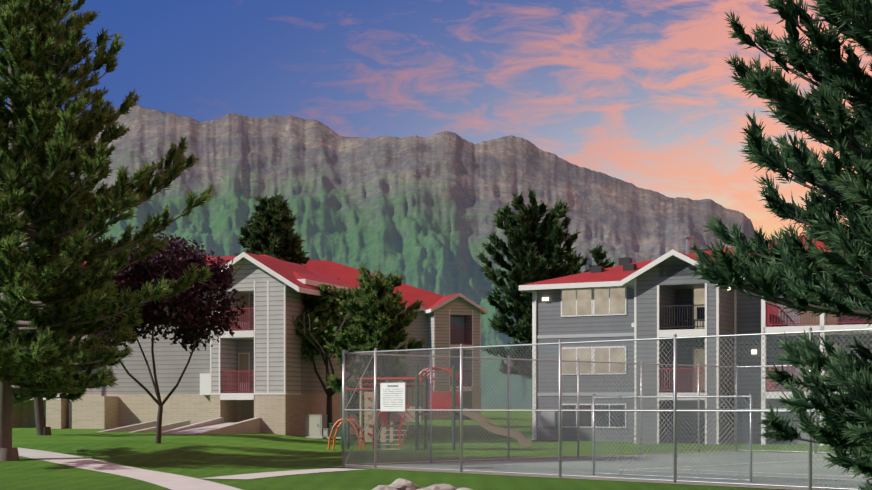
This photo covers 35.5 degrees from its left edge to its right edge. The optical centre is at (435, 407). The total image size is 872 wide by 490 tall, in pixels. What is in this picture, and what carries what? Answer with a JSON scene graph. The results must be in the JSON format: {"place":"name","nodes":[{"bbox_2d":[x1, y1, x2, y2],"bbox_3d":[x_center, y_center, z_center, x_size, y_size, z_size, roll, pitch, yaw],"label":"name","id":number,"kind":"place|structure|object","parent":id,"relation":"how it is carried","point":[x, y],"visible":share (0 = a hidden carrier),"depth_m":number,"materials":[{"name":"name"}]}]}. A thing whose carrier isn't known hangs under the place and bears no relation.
{"place":"outdoors","nodes":[
{"label":"outdoors","id":0,"kind":"place"},
{"bbox_2d":[18,448,241,489],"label":"sidewalk","id":1,"kind":"structure","parent":0,"point":[172,481],"depth_m":33.83,"materials":[{"name":"concrete"}]},
{"bbox_2d":[2,105,754,407],"bbox_3d":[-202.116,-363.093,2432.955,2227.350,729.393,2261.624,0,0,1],"label":"mountain terrain","id":2,"kind":"structure","parent":0,"point":[417,211],"depth_m":3005.14,"materials":[{"name":"grey stone"}]},
{"bbox_2d":[0,408,861,489],"bbox_3d":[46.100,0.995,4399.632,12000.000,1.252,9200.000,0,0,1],"label":"lawn ground","id":3,"kind":"structure","parent":0,"point":[200,456],"depth_m":39.82,"materials":[{"name":"green plant"}]},
{"bbox_2d":[6,106,115,434],"bbox_3d":[-16.566,-5.563,56.386,7.104,13.848,7.500,0,0,20],"label":"pine wood","id":4,"kind":"object","parent":3,"relation":"on","point":[42,428],"depth_m":55.87,"materials":[{"name":"brown plant"}]},
{"bbox_2d":[0,0,214,460],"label":"pine tree","id":5,"kind":"object","parent":3,"relation":"on","point":[39,130],"visible":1,"depth_m":36.88,"materials":[{"name":"green plant"}]},
{"bbox_2d":[63,226,245,443],"bbox_3d":[-9.414,-2.272,44.940,6.114,7.278,5.351,0,0,-21],"label":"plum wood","id":6,"kind":"object","parent":3,"relation":"on","point":[187,317],"visible":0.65,"depth_m":44.21,"materials":[{"name":"purple plant"}]},
{"bbox_2d":[99,417,260,433],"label":"stair walls","id":7,"kind":"structure","parent":3,"relation":"on","point":[220,426],"depth_m":63.02,"materials":[{"name":"concrete"}]},
{"bbox_2d":[12,252,366,435],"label":"building","id":8,"kind":"structure","parent":3,"relation":"on","point":[255,365],"depth_m":66.08,"materials":[{"name":"beige"}]},
{"bbox_2d":[232,192,310,266],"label":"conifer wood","id":9,"kind":"object","parent":3,"relation":"on","point":[268,231],"visible":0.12,"depth_m":76.35,"materials":[{"name":"green plant"}]},
{"bbox_2d":[204,468,366,478],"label":"sidewalk","id":10,"kind":"structure","parent":3,"relation":"on","point":[262,475],"depth_m":32.66,"materials":[{"name":"concrete"}]},
{"bbox_2d":[86,256,487,419],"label":"building","id":11,"kind":"structure","parent":3,"relation":"on","point":[447,321],"depth_m":93.45,"materials":[{"name":"beige"}]},
{"bbox_2d":[302,415,327,438],"bbox_3d":[-5.630,0.909,64.074,1.050,1.110,0.800,0,0,21],"label":"utility cabinet","id":12,"kind":"object","parent":3,"relation":"on","point":[315,425],"visible":0.9,"depth_m":63.78,"materials":[{"name":"beige metal"}]},
{"bbox_2d":[323,428,329,436],"bbox_3d":[-5.097,1.199,63.713,0.300,0.430,0.340,0,0,21],"label":"utility box","id":13,"kind":"object","parent":3,"relation":"on","point":[326,432],"visible":0.79,"depth_m":63.56,"materials":[{"name":"beige metal"}]},
{"bbox_2d":[292,283,369,427],"bbox_3d":[-4.536,-2.150,65.017,5.238,7.683,6.512,0,0,-12],"label":"tree","id":14,"kind":"object","parent":3,"relation":"on","point":[324,313],"visible":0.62,"depth_m":64.95,"materials":[{"name":"green plant"}]},
{"bbox_2d":[327,423,351,438],"bbox_3d":[-4.506,1.099,63.651,0.950,0.730,0.800,0,0,21],"label":"utility box","id":15,"kind":"object","parent":3,"relation":"on","point":[338,435],"visible":0.33,"depth_m":63.38,"materials":[{"name":"green metal"}]},
{"bbox_2d":[323,260,425,442],"bbox_3d":[-2.688,-2.482,62.051,4.374,8.573,4.412,0,0,-43],"label":"pine wood","id":16,"kind":"object","parent":3,"relation":"on","point":[373,315],"visible":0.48,"depth_m":61.43,"materials":[{"name":"green plant"}]},
{"bbox_2d":[372,485,397,489],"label":"rock","id":17,"kind":"object","parent":3,"relation":"on","point":[383,487],"visible":1,"depth_m":24.58,"materials":[{"name":"grey stone"}]},
{"bbox_2d":[389,478,419,489],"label":"rock","id":18,"kind":"object","parent":3,"relation":"on","point":[401,484],"visible":0.81,"depth_m":25.03,"materials":[{"name":"grey stone"}]},
{"bbox_2d":[328,365,531,449],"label":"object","id":19,"kind":"object","parent":3,"relation":"on","point":[412,418],"visible":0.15,"depth_m":51.95,"materials":[{"name":"red"}]},
{"bbox_2d":[426,484,456,489],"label":"rock","id":20,"kind":"object","parent":3,"relation":"on","point":[441,487],"visible":0.9,"depth_m":24.55,"materials":[{"name":"grey stone"}]},
{"bbox_2d":[477,187,590,380],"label":"pine wood","id":21,"kind":"object","parent":3,"relation":"on","point":[532,242],"visible":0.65,"depth_m":78.63,"materials":[{"name":"green plant"}]},
{"bbox_2d":[588,243,615,269],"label":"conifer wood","id":22,"kind":"object","parent":3,"relation":"on","point":[598,256],"visible":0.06,"depth_m":83.44,"materials":[{"name":"green plant"}]},
{"bbox_2d":[519,235,871,445],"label":"building","id":23,"kind":"structure","parent":3,"relation":"on","point":[666,295],"depth_m":60.70,"materials":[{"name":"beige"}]},
{"bbox_2d":[689,0,871,489],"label":"pine tree","id":24,"kind":"object","parent":3,"relation":"on","point":[847,137],"visible":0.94,"depth_m":17.79,"materials":[{"name":"green plant"}]},
{"bbox_2d":[701,0,871,456],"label":"twin pine wood","id":25,"kind":"object","parent":3,"relation":"on","point":[827,46],"visible":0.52,"depth_m":19.28,"materials":[{"name":"green plant"}]},
{"bbox_2d":[0,0,871,239],"label":"sky","id":26,"kind":"structure","parent":0,"point":[641,93],"materials":[{"name":"blue"}]},
{"bbox_2d":[331,451,871,489],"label":"sports court","id":27,"kind":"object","parent":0,"point":[815,457],"depth_m":35.24,"materials":[{"name":"white concrete"}]},
{"bbox_2d":[342,327,871,489],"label":"fence frame","id":28,"kind":"object","parent":27,"relation":"on","point":[560,410],"visible":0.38,"depth_m":32.80,"materials":[{"name":"grey metal"}]},
{"bbox_2d":[380,381,405,411],"bbox_3d":[-1.089,-0.277,35.024,0.080,0.800,0.990,0,0,-43],"label":"sign","id":29,"kind":"object","parent":28,"relation":"attached to","point":[392,396],"visible":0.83,"depth_m":34.98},
{"bbox_2d":[345,330,871,489],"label":"tennis fence","id":30,"kind":"object","parent":28,"relation":"attached to","point":[667,425],"visible":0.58,"depth_m":31.82,"materials":[{"name":"grey metal"}]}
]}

